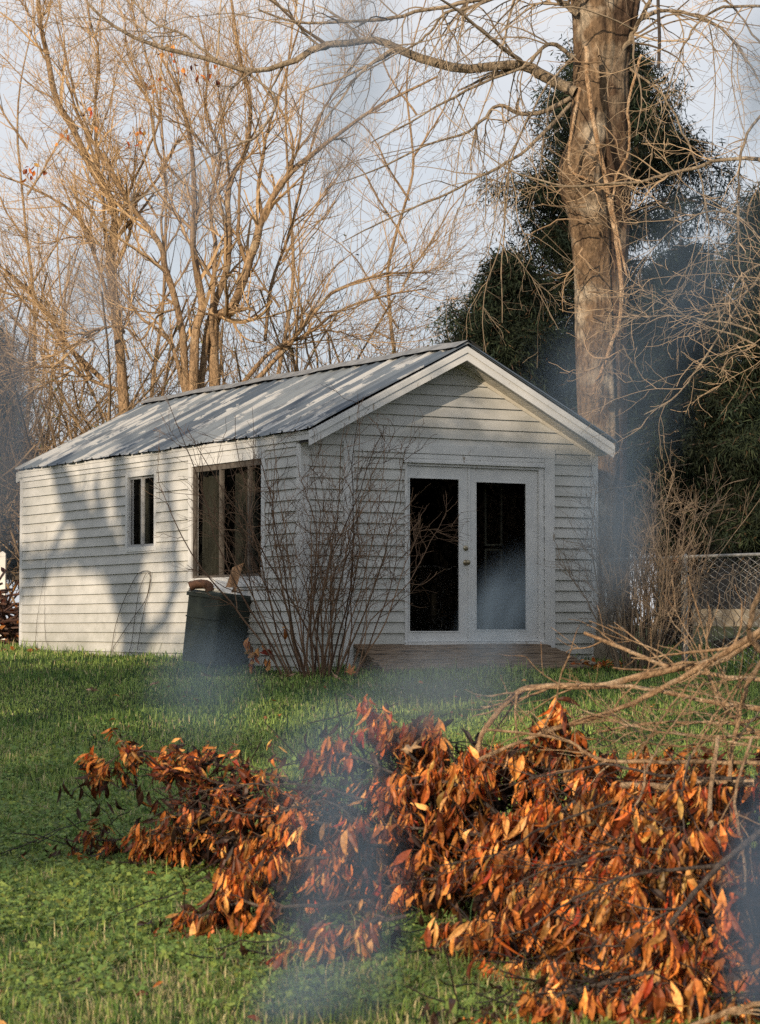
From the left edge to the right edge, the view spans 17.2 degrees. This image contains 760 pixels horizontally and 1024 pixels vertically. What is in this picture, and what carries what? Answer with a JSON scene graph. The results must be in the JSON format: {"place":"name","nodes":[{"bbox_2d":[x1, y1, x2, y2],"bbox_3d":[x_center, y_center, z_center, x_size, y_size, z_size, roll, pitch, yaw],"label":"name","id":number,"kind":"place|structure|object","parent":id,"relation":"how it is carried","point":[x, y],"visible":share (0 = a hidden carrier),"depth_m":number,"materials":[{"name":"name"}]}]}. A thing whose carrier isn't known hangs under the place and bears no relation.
{"place":"outdoors","nodes":[
{"label":"outdoors","id":0,"kind":"place"},
{"bbox_2d":[188,579,213,591],"bbox_3d":[-2.094,0.859,29.304,0.310,0.148,0.118,0,-3,-5],"label":"pipe elbow","id":1,"kind":"object","parent":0,"point":[196,584],"visible":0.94,"depth_m":29.26,"materials":[{"name":"brown metal"}]},
{"bbox_2d":[128,0,420,373],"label":"bare tree","id":2,"kind":"object","parent":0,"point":[280,209],"visible":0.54,"depth_m":52.33,"materials":[{"name":"brown plant"}]},
{"bbox_2d":[0,625,759,1023],"bbox_3d":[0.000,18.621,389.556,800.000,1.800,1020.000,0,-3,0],"label":"lawn","id":3,"kind":"structure","parent":0,"point":[700,633],"depth_m":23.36,"materials":[{"name":"plant"}]},
{"bbox_2d":[0,551,5,639],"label":"white post","id":4,"kind":"object","parent":3,"relation":"on","point":[3,563],"visible":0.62,"depth_m":41.95,"materials":[{"name":"paint"}]},
{"bbox_2d":[0,567,18,645],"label":"brushwood heap","id":5,"kind":"object","parent":3,"relation":"on","point":[9,629],"visible":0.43,"depth_m":38.70,"materials":[{"name":"brown plant"}]},
{"bbox_2d":[0,533,19,579],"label":"rail fence","id":6,"kind":"object","parent":3,"relation":"on","point":[10,576],"depth_m":43.99,"materials":[{"name":"brown wood"}]},
{"bbox_2d":[7,456,36,602],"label":"thicket","id":7,"kind":"object","parent":3,"relation":"on","point":[11,601],"depth_m":50.21,"materials":[{"name":"brown plant"}]},
{"bbox_2d":[0,0,163,455],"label":"bare tree","id":8,"kind":"object","parent":7,"relation":"on","point":[18,136],"visible":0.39,"depth_m":52.39,"materials":[{"name":"brown plant"}]},
{"bbox_2d":[0,0,285,403],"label":"bare tree","id":9,"kind":"object","parent":7,"relation":"on","point":[164,288],"visible":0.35,"depth_m":54.36,"materials":[{"name":"brown plant"}]},
{"bbox_2d":[0,317,60,591],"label":"cedar tree","id":10,"kind":"object","parent":3,"relation":"on","point":[12,565],"visible":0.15,"depth_m":46.86,"materials":[{"name":"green plant"}]},
{"bbox_2d":[182,589,252,666],"bbox_3d":[-1.891,1.389,29.553,0.607,0.875,0.719,5,-3,40],"label":"trash bin","id":11,"kind":"object","parent":3,"relation":"on","point":[215,634],"visible":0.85,"depth_m":29.30,"materials":[{"name":"black plastic"}]},
{"bbox_2d":[226,563,243,592],"bbox_3d":[-1.715,0.771,29.429,0.087,0.360,0.289,-2,-3,32],"label":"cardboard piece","id":12,"kind":"object","parent":11,"relation":"on","point":[236,575],"visible":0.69,"depth_m":29.44,"materials":[{"name":"brown cardboard"}]},
{"bbox_2d":[139,882,358,944],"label":"leafy branch","id":13,"kind":"object","parent":3,"relation":"on","point":[230,912],"visible":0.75,"depth_m":10.79,"materials":[{"name":"orange plant"}]},
{"bbox_2d":[243,626,287,674],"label":"dead weed","id":14,"kind":"object","parent":3,"relation":"on","point":[255,654],"visible":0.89,"depth_m":28.25,"materials":[{"name":"brown plant"}]},
{"bbox_2d":[0,156,570,602],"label":"thicket","id":15,"kind":"object","parent":3,"relation":"on","point":[10,458],"visible":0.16,"depth_m":43.48,"materials":[{"name":"brown plant"}]},
{"bbox_2d":[0,0,219,426],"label":"bare tree","id":16,"kind":"object","parent":15,"relation":"on","point":[122,380],"visible":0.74,"depth_m":41.58,"materials":[{"name":"brown plant"}]},
{"bbox_2d":[0,0,511,397],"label":"bare tree","id":17,"kind":"object","parent":15,"relation":"on","point":[194,373],"visible":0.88,"depth_m":40.20,"materials":[{"name":"brown plant"}]},
{"bbox_2d":[138,382,477,677],"bbox_3d":[-0.802,0.180,27.832,3.842,3.338,2.969,0,-3,0],"label":"bare shrub","id":18,"kind":"object","parent":3,"relation":"on","point":[301,664],"visible":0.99,"depth_m":27.73,"materials":[{"name":"brown plant"}]},
{"bbox_2d":[14,340,616,671],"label":"shed","id":19,"kind":"structure","parent":3,"relation":"on","point":[506,453],"depth_m":30.39,"materials":[{"name":"wood"}]},
{"bbox_2d":[125,469,156,551],"bbox_3d":[-2.994,-0.007,32.286,0.220,1.030,0.930,2,-3,-30],"label":"window","id":20,"kind":"structure","parent":19,"relation":"in","point":[140,511],"depth_m":32.28,"materials":[{"name":"white paint"}]},
{"bbox_2d":[187,451,268,587],"bbox_3d":[-1.772,0.113,30.189,0.259,1.590,2.040,2,-3,-30],"label":"window","id":21,"kind":"structure","parent":19,"relation":"in","point":[205,547],"depth_m":30.25,"materials":[{"name":"white paint"}]},
{"bbox_2d":[407,466,470,641],"bbox_3d":[0.695,0.494,29.419,0.876,2.054,0.112,2,-3,-30],"label":"door","id":22,"kind":"structure","parent":19,"relation":"in","point":[462,475],"depth_m":29.57,"materials":[{"name":"white paint"}]},
{"bbox_2d":[470,468,537,641],"bbox_3d":[1.472,0.517,29.914,0.960,2.054,0.046,2,-3,-30],"label":"door","id":23,"kind":"structure","parent":19,"relation":"in","point":[527,477],"depth_m":30.02,"materials":[{"name":"white paint"}]},
{"bbox_2d":[258,910,406,973],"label":"leafy branch","id":24,"kind":"object","parent":3,"relation":"on","point":[368,934],"visible":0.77,"depth_m":10.13,"materials":[{"name":"orange plant"}]},
{"bbox_2d":[0,679,710,1023],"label":"scattered leaves","id":25,"kind":"object","parent":3,"relation":"on","point":[252,1017],"visible":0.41,"depth_m":11.85,"materials":[{"name":"brown plant"}]},
{"bbox_2d":[0,713,759,1023],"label":"clover","id":26,"kind":"object","parent":3,"relation":"on","point":[77,970],"visible":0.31,"depth_m":11.09,"materials":[{"name":"green plant"}]},
{"bbox_2d":[0,0,759,647],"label":"bare tree","id":27,"kind":"object","parent":3,"relation":"on","point":[606,30],"visible":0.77,"depth_m":33.23,"materials":[{"name":"brown plant"}]},
{"bbox_2d":[567,87,627,274],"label":"vine","id":28,"kind":"object","parent":27,"relation":"attached to","point":[569,148],"visible":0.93,"depth_m":32.81,"materials":[{"name":"brown plant"}]},
{"bbox_2d":[584,46,623,394],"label":"vine","id":29,"kind":"object","parent":27,"relation":"attached to","point":[593,122],"visible":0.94,"depth_m":32.81,"materials":[{"name":"brown plant"}]},
{"bbox_2d":[611,54,642,294],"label":"vine","id":30,"kind":"object","parent":27,"relation":"attached to","point":[627,114],"visible":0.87,"depth_m":32.82,"materials":[{"name":"brown plant"}]},
{"bbox_2d":[656,0,660,67],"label":"rope","id":31,"kind":"object","parent":27,"relation":"hanging from","point":[659,33],"visible":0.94,"depth_m":31.59,"materials":[{"name":"brown fabric"}]},
{"bbox_2d":[0,693,759,1023],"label":"pile of cut brush","id":32,"kind":"object","parent":3,"relation":"on","point":[500,805],"visible":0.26,"depth_m":11.24,"materials":[{"name":"orange plant"}]},
{"bbox_2d":[64,800,260,862],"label":"leafy branch","id":33,"kind":"object","parent":32,"relation":"on","point":[88,836],"visible":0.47,"depth_m":13.12,"materials":[{"name":"brown plant"}]},
{"bbox_2d":[74,728,363,819],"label":"leafy branch","id":34,"kind":"object","parent":32,"relation":"on","point":[99,771],"visible":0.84,"depth_m":13.09,"materials":[{"name":"orange plant"}]},
{"bbox_2d":[121,819,331,872],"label":"leafy branch","id":35,"kind":"object","parent":32,"relation":"on","point":[169,850],"visible":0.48,"depth_m":12.60,"materials":[{"name":"orange plant"}]},
{"bbox_2d":[127,770,352,867],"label":"leafy branch","id":36,"kind":"object","parent":32,"relation":"on","point":[239,823],"visible":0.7,"depth_m":12.47,"materials":[{"name":"orange plant"}]},
{"bbox_2d":[145,745,348,823],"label":"leafy branch","id":37,"kind":"object","parent":32,"relation":"on","point":[196,771],"visible":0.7,"depth_m":12.79,"materials":[{"name":"orange plant"}]},
{"bbox_2d":[142,770,368,856],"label":"bare branch","id":38,"kind":"object","parent":32,"relation":"on","point":[329,802],"visible":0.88,"depth_m":12.17,"materials":[{"name":"brown plant"}]},
{"bbox_2d":[147,747,368,835],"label":"bare branch","id":39,"kind":"object","parent":32,"relation":"on","point":[332,789],"visible":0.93,"depth_m":12.36,"materials":[{"name":"brown plant"}]},
{"bbox_2d":[174,771,349,846],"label":"leafy branch","id":40,"kind":"object","parent":32,"relation":"on","point":[213,794],"visible":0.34,"depth_m":12.71,"materials":[{"name":"orange plant"}]},
{"bbox_2d":[212,803,351,886],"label":"leafy branch","id":41,"kind":"object","parent":32,"relation":"on","point":[293,838],"visible":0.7,"depth_m":12.00,"materials":[{"name":"orange plant"}]},
{"bbox_2d":[212,815,387,917],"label":"leafy branch","id":42,"kind":"object","parent":32,"relation":"on","point":[353,843],"visible":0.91,"depth_m":11.18,"materials":[{"name":"orange plant"}]},
{"bbox_2d":[298,733,437,819],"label":"leafy branch","id":43,"kind":"object","parent":32,"relation":"on","point":[326,760],"visible":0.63,"depth_m":12.58,"materials":[{"name":"brown plant"}]},
{"bbox_2d":[346,693,437,785],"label":"leafy branch","id":44,"kind":"object","parent":32,"relation":"on","point":[378,723],"visible":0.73,"depth_m":12.61,"materials":[{"name":"orange plant"}]},
{"bbox_2d":[302,745,502,846],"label":"leafy branch","id":45,"kind":"object","parent":32,"relation":"on","point":[405,791],"visible":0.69,"depth_m":12.11,"materials":[{"name":"orange plant"}]},
{"bbox_2d":[327,790,480,893],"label":"leafy branch","id":46,"kind":"object","parent":32,"relation":"on","point":[445,827],"visible":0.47,"depth_m":11.69,"materials":[{"name":"orange plant"}]},
{"bbox_2d":[373,710,472,768],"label":"leafy branch","id":47,"kind":"object","parent":32,"relation":"on","point":[414,731],"visible":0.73,"depth_m":12.48,"materials":[{"name":"orange plant"}]},
{"bbox_2d":[323,842,526,924],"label":"leafy branch","id":48,"kind":"object","parent":32,"relation":"on","point":[411,871],"visible":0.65,"depth_m":11.05,"materials":[{"name":"orange plant"}]},
{"bbox_2d":[358,800,575,918],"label":"bare branch","id":49,"kind":"object","parent":32,"relation":"on","point":[483,861],"visible":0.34,"depth_m":11.27,"materials":[{"name":"brown plant"}]},
{"bbox_2d":[388,800,611,915],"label":"bare branch","id":50,"kind":"object","parent":32,"relation":"on","point":[547,827],"visible":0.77,"depth_m":10.93,"materials":[{"name":"grey plant"}]},
{"bbox_2d":[416,738,631,826],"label":"leafy branch","id":51,"kind":"object","parent":32,"relation":"on","point":[519,760],"visible":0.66,"depth_m":12.03,"materials":[{"name":"orange plant"}]},
{"bbox_2d":[444,856,657,965],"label":"leafy branch","id":52,"kind":"object","parent":32,"relation":"on","point":[479,931],"visible":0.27,"depth_m":10.04,"materials":[{"name":"orange plant"}]},
{"bbox_2d":[463,783,650,894],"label":"leafy branch","id":53,"kind":"object","parent":32,"relation":"on","point":[562,827],"visible":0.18,"depth_m":11.27,"materials":[{"name":"orange plant"}]},
{"bbox_2d":[477,969,653,1023],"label":"bare branch","id":54,"kind":"object","parent":32,"relation":"on","point":[617,980],"visible":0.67,"depth_m":9.13,"materials":[{"name":"grey plant"}]},
{"bbox_2d":[524,696,610,796],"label":"leafy branch","id":55,"kind":"object","parent":32,"relation":"on","point":[558,716],"visible":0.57,"depth_m":12.02,"materials":[{"name":"orange plant"}]},
{"bbox_2d":[454,750,680,905],"bbox_3d":[0.763,1.310,10.225,0.918,0.652,0.452,-1,-3,23],"label":"bare branch","id":56,"kind":"object","parent":32,"relation":"on","point":[590,855],"visible":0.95,"depth_m":10.24,"materials":[{"name":"grey plant"}]},
{"bbox_2d":[420,807,753,960],"bbox_3d":[0.901,1.542,10.249,1.465,0.666,0.780,-1,-3,16],"label":"leafy branch","id":57,"kind":"object","parent":32,"relation":"on","point":[705,844],"visible":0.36,"depth_m":10.17,"materials":[{"name":"orange plant"}]},
{"bbox_2d":[473,841,714,979],"bbox_3d":[0.872,1.534,9.687,1.009,0.534,0.279,1,-3,-18],"label":"bare branch","id":58,"kind":"object","parent":32,"relation":"on","point":[645,872],"visible":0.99,"depth_m":9.75,"materials":[{"name":"brown plant"}]},
{"bbox_2d":[466,705,745,808],"bbox_3d":[1.012,1.204,11.412,1.152,0.639,0.623,-2,-4,42],"label":"bare branch","id":59,"kind":"object","parent":32,"relation":"on","point":[661,775],"visible":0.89,"depth_m":11.44,"materials":[{"name":"brown plant"}]},
{"bbox_2d":[457,764,757,887],"bbox_3d":[1.049,1.461,11.296,1.490,0.675,0.754,0,-3,0],"label":"leafy branch","id":60,"kind":"object","parent":32,"relation":"on","point":[693,800],"visible":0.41,"depth_m":11.24,"materials":[{"name":"orange plant"}]},
{"bbox_2d":[620,778,755,790],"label":"bare branch","id":61,"kind":"object","parent":60,"relation":"on","point":[703,783],"visible":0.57,"depth_m":11.43,"materials":[{"name":"brown plant"}]},
{"bbox_2d":[654,637,759,785],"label":"bare branch","id":62,"kind":"object","parent":60,"relation":"on","point":[711,719],"visible":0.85,"depth_m":11.31,"materials":[{"name":"brown plant"}]},
{"bbox_2d":[462,789,756,925],"bbox_3d":[0.974,1.519,10.782,1.282,0.670,0.826,0,-3,0],"label":"leafy branch","id":63,"kind":"object","parent":32,"relation":"on","point":[622,819],"visible":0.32,"depth_m":10.74,"materials":[{"name":"orange plant"}]},
{"bbox_2d":[463,973,759,1023],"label":"leafy branch","id":64,"kind":"object","parent":32,"relation":"on","point":[649,995],"visible":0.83,"depth_m":8.81,"materials":[{"name":"orange plant"}]},
{"bbox_2d":[465,635,759,752],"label":"bare branch","id":65,"kind":"object","parent":32,"relation":"on","point":[651,673],"visible":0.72,"depth_m":12.17,"materials":[{"name":"brown plant"}]},
{"bbox_2d":[466,881,759,990],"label":"leafy branch","id":66,"kind":"object","parent":32,"relation":"on","point":[688,919],"visible":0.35,"depth_m":9.75,"materials":[{"name":"orange plant"}]},
{"bbox_2d":[471,697,759,799],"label":"bare branch","id":67,"kind":"object","parent":32,"relation":"on","point":[684,762],"visible":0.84,"depth_m":11.67,"materials":[{"name":"brown plant"}]},
{"bbox_2d":[476,647,759,746],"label":"bare branch","id":68,"kind":"object","parent":32,"relation":"on","point":[710,701],"visible":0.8,"depth_m":12.05,"materials":[{"name":"brown plant"}]},
{"bbox_2d":[536,662,759,777],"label":"bare branch","id":69,"kind":"object","parent":32,"relation":"on","point":[726,736],"visible":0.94,"depth_m":11.76,"materials":[{"name":"brown plant"}]},
{"bbox_2d":[478,585,759,760],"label":"bare branch","id":70,"kind":"object","parent":69,"relation":"on","point":[735,645],"visible":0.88,"depth_m":11.82,"materials":[{"name":"brown plant"}]},
{"bbox_2d":[537,913,759,1005],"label":"leafy branch","id":71,"kind":"object","parent":32,"relation":"on","point":[668,967],"visible":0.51,"depth_m":9.27,"materials":[{"name":"orange plant"}]},
{"bbox_2d":[539,828,759,1017],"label":"bare branch","id":72,"kind":"object","parent":32,"relation":"on","point":[745,843],"visible":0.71,"depth_m":9.61,"materials":[{"name":"brown plant"}]},
{"bbox_2d":[563,754,740,916],"bbox_3d":[1.149,1.437,10.463,0.739,0.799,0.763,1,-3,-21],"label":"bare branch","id":73,"kind":"object","parent":32,"relation":"on","point":[685,773],"visible":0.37,"depth_m":10.59,"materials":[{"name":"grey plant"}]},
{"bbox_2d":[551,577,759,751],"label":"bare branch","id":74,"kind":"object","parent":32,"relation":"on","point":[634,653],"visible":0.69,"depth_m":12.45,"materials":[{"name":"brown plant"}]},
{"bbox_2d":[558,681,759,774],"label":"bare branch","id":75,"kind":"object","parent":32,"relation":"on","point":[701,722],"visible":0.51,"depth_m":12.10,"materials":[{"name":"brown plant"}]},
{"bbox_2d":[576,665,759,782],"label":"bare branch","id":76,"kind":"object","parent":32,"relation":"on","point":[711,739],"visible":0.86,"depth_m":11.59,"materials":[{"name":"brown plant"}]},
{"bbox_2d":[583,664,759,823],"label":"bare branch","id":77,"kind":"object","parent":32,"relation":"on","point":[753,732],"visible":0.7,"depth_m":11.69,"materials":[{"name":"brown plant"}]},
{"bbox_2d":[605,739,759,822],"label":"leafy branch","id":78,"kind":"object","parent":32,"relation":"on","point":[630,777],"visible":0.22,"depth_m":11.85,"materials":[{"name":"orange plant"}]},
{"bbox_2d":[618,666,759,843],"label":"bare branch","id":79,"kind":"object","parent":32,"relation":"on","point":[655,752],"visible":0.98,"depth_m":11.00,"materials":[{"name":"brown plant"}]},
{"bbox_2d":[635,611,759,759],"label":"bare branch","id":80,"kind":"object","parent":32,"relation":"on","point":[679,695],"visible":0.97,"depth_m":11.31,"materials":[{"name":"brown plant"}]},
{"bbox_2d":[655,580,759,781],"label":"bare branch","id":81,"kind":"object","parent":32,"relation":"on","point":[712,682],"visible":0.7,"depth_m":12.20,"materials":[{"name":"brown plant"}]},
{"bbox_2d":[692,735,753,941],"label":"bare branch","id":82,"kind":"object","parent":32,"relation":"on","point":[712,776],"visible":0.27,"depth_m":10.91,"materials":[{"name":"brown plant"}]},
{"bbox_2d":[690,1001,759,1023],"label":"bare branch","id":83,"kind":"object","parent":32,"relation":"on","point":[745,1009],"visible":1,"depth_m":8.62,"materials":[{"name":"brown plant"}]},
{"bbox_2d":[699,640,759,783],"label":"bare branch","id":84,"kind":"object","parent":32,"relation":"on","point":[744,695],"visible":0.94,"depth_m":11.46,"materials":[{"name":"brown plant"}]},
{"bbox_2d":[746,586,759,652],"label":"bare branch","id":85,"kind":"object","parent":84,"relation":"on","point":[749,625],"visible":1,"depth_m":11.17,"materials":[{"name":"brown plant"}]},
{"bbox_2d":[708,736,759,933],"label":"bare branch","id":86,"kind":"object","parent":32,"relation":"on","point":[734,798],"visible":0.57,"depth_m":10.51,"materials":[{"name":"brown plant"}]},
{"bbox_2d":[712,850,759,944],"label":"leafy branch","id":87,"kind":"object","parent":32,"relation":"on","point":[755,867],"visible":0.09,"depth_m":10.56,"materials":[{"name":"orange plant"}]},
{"bbox_2d":[354,644,591,671],"bbox_3d":[1.115,1.733,28.958,2.676,0.421,1.059,2,-3,-30],"label":"doorstep","id":88,"kind":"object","parent":3,"relation":"on","point":[399,656],"depth_m":28.97,"materials":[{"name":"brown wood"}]},
{"bbox_2d":[417,238,576,412],"bbox_3d":[1.907,-1.067,36.594,2.782,6.129,2.987,-3,-4,44],"label":"cedar tree","id":89,"kind":"object","parent":3,"relation":"on","point":[520,337],"visible":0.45,"depth_m":36.31,"materials":[{"name":"green plant"}]},
{"bbox_2d":[424,14,750,582],"bbox_3d":[3.364,-2.779,38.296,5.510,9.700,4.611,0,-3,0],"label":"cedar tree","id":90,"kind":"object","parent":3,"relation":"on","point":[556,238],"visible":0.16,"depth_m":37.72,"materials":[{"name":"green plant"}]},
{"bbox_2d":[570,657,622,669],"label":"leaf litter","id":91,"kind":"object","parent":3,"relation":"on","point":[603,663],"visible":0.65,"depth_m":29.26,"materials":[{"name":"brown plant"}]},
{"bbox_2d":[450,0,759,482],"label":"bare tree","id":92,"kind":"object","parent":3,"relation":"on","point":[710,161],"visible":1,"depth_m":25.69,"materials":[{"name":"brown plant"}]},
{"bbox_2d":[594,600,624,660],"bbox_3d":[2.787,1.604,30.544,0.405,1.078,0.476,0,-3,0],"label":"trunk","id":93,"kind":"object","parent":3,"relation":"on","point":[600,651],"visible":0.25,"depth_m":30.42,"materials":[{"name":"brown wood"}]},
{"bbox_2d":[536,440,759,672],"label":"bare shrub","id":94,"kind":"object","parent":3,"relation":"on","point":[659,616],"visible":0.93,"depth_m":28.85,"materials":[{"name":"brown plant"}]},
{"bbox_2d":[602,553,759,667],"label":"wire fence","id":95,"kind":"object","parent":3,"relation":"on","point":[711,556],"visible":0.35,"depth_m":29.32,"materials":[{"name":"metal"}]},
{"bbox_2d":[600,557,660,659],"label":"fence vine","id":96,"kind":"object","parent":95,"relation":"attached to","point":[632,606],"visible":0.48,"depth_m":29.23,"materials":[{"name":"plant"}]},
{"bbox_2d":[672,559,725,659],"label":"fence vine","id":97,"kind":"object","parent":95,"relation":"attached to","point":[707,592],"visible":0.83,"depth_m":28.55,"materials":[{"name":"plant"}]},
{"bbox_2d":[717,558,759,659],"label":"fence vine","id":98,"kind":"object","parent":95,"relation":"attached to","point":[748,597],"visible":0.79,"depth_m":27.81,"materials":[{"name":"plant"}]},
{"bbox_2d":[626,222,753,645],"bbox_3d":[4.477,-1.159,37.105,2.836,6.351,2.652,0,-3,0],"label":"cedar tree","id":99,"kind":"object","parent":3,"relation":"on","point":[681,252],"visible":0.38,"depth_m":36.79,"materials":[{"name":"green plant"}]},
{"bbox_2d":[643,179,759,593],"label":"cedar tree","id":100,"kind":"object","parent":3,"relation":"on","point":[729,442],"visible":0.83,"depth_m":35.17,"materials":[{"name":"green plant"}]},
{"bbox_2d":[693,526,759,626],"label":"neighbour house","id":101,"kind":"structure","parent":3,"relation":"on","point":[736,596],"depth_m":59.96,"materials":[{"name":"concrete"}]},
{"bbox_2d":[0,0,759,624],"label":"sky","id":102,"kind":"structure","parent":0,"point":[380,75],"materials":[{"name":"white"}]},
{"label":"woods","id":103,"kind":"object","parent":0,"visible":0},
{"bbox_2d":[257,0,551,352],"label":"bare tree","id":104,"kind":"object","parent":103,"relation":"on","point":[396,180],"visible":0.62,"depth_m":56.40,"materials":[{"name":"brown plant"}]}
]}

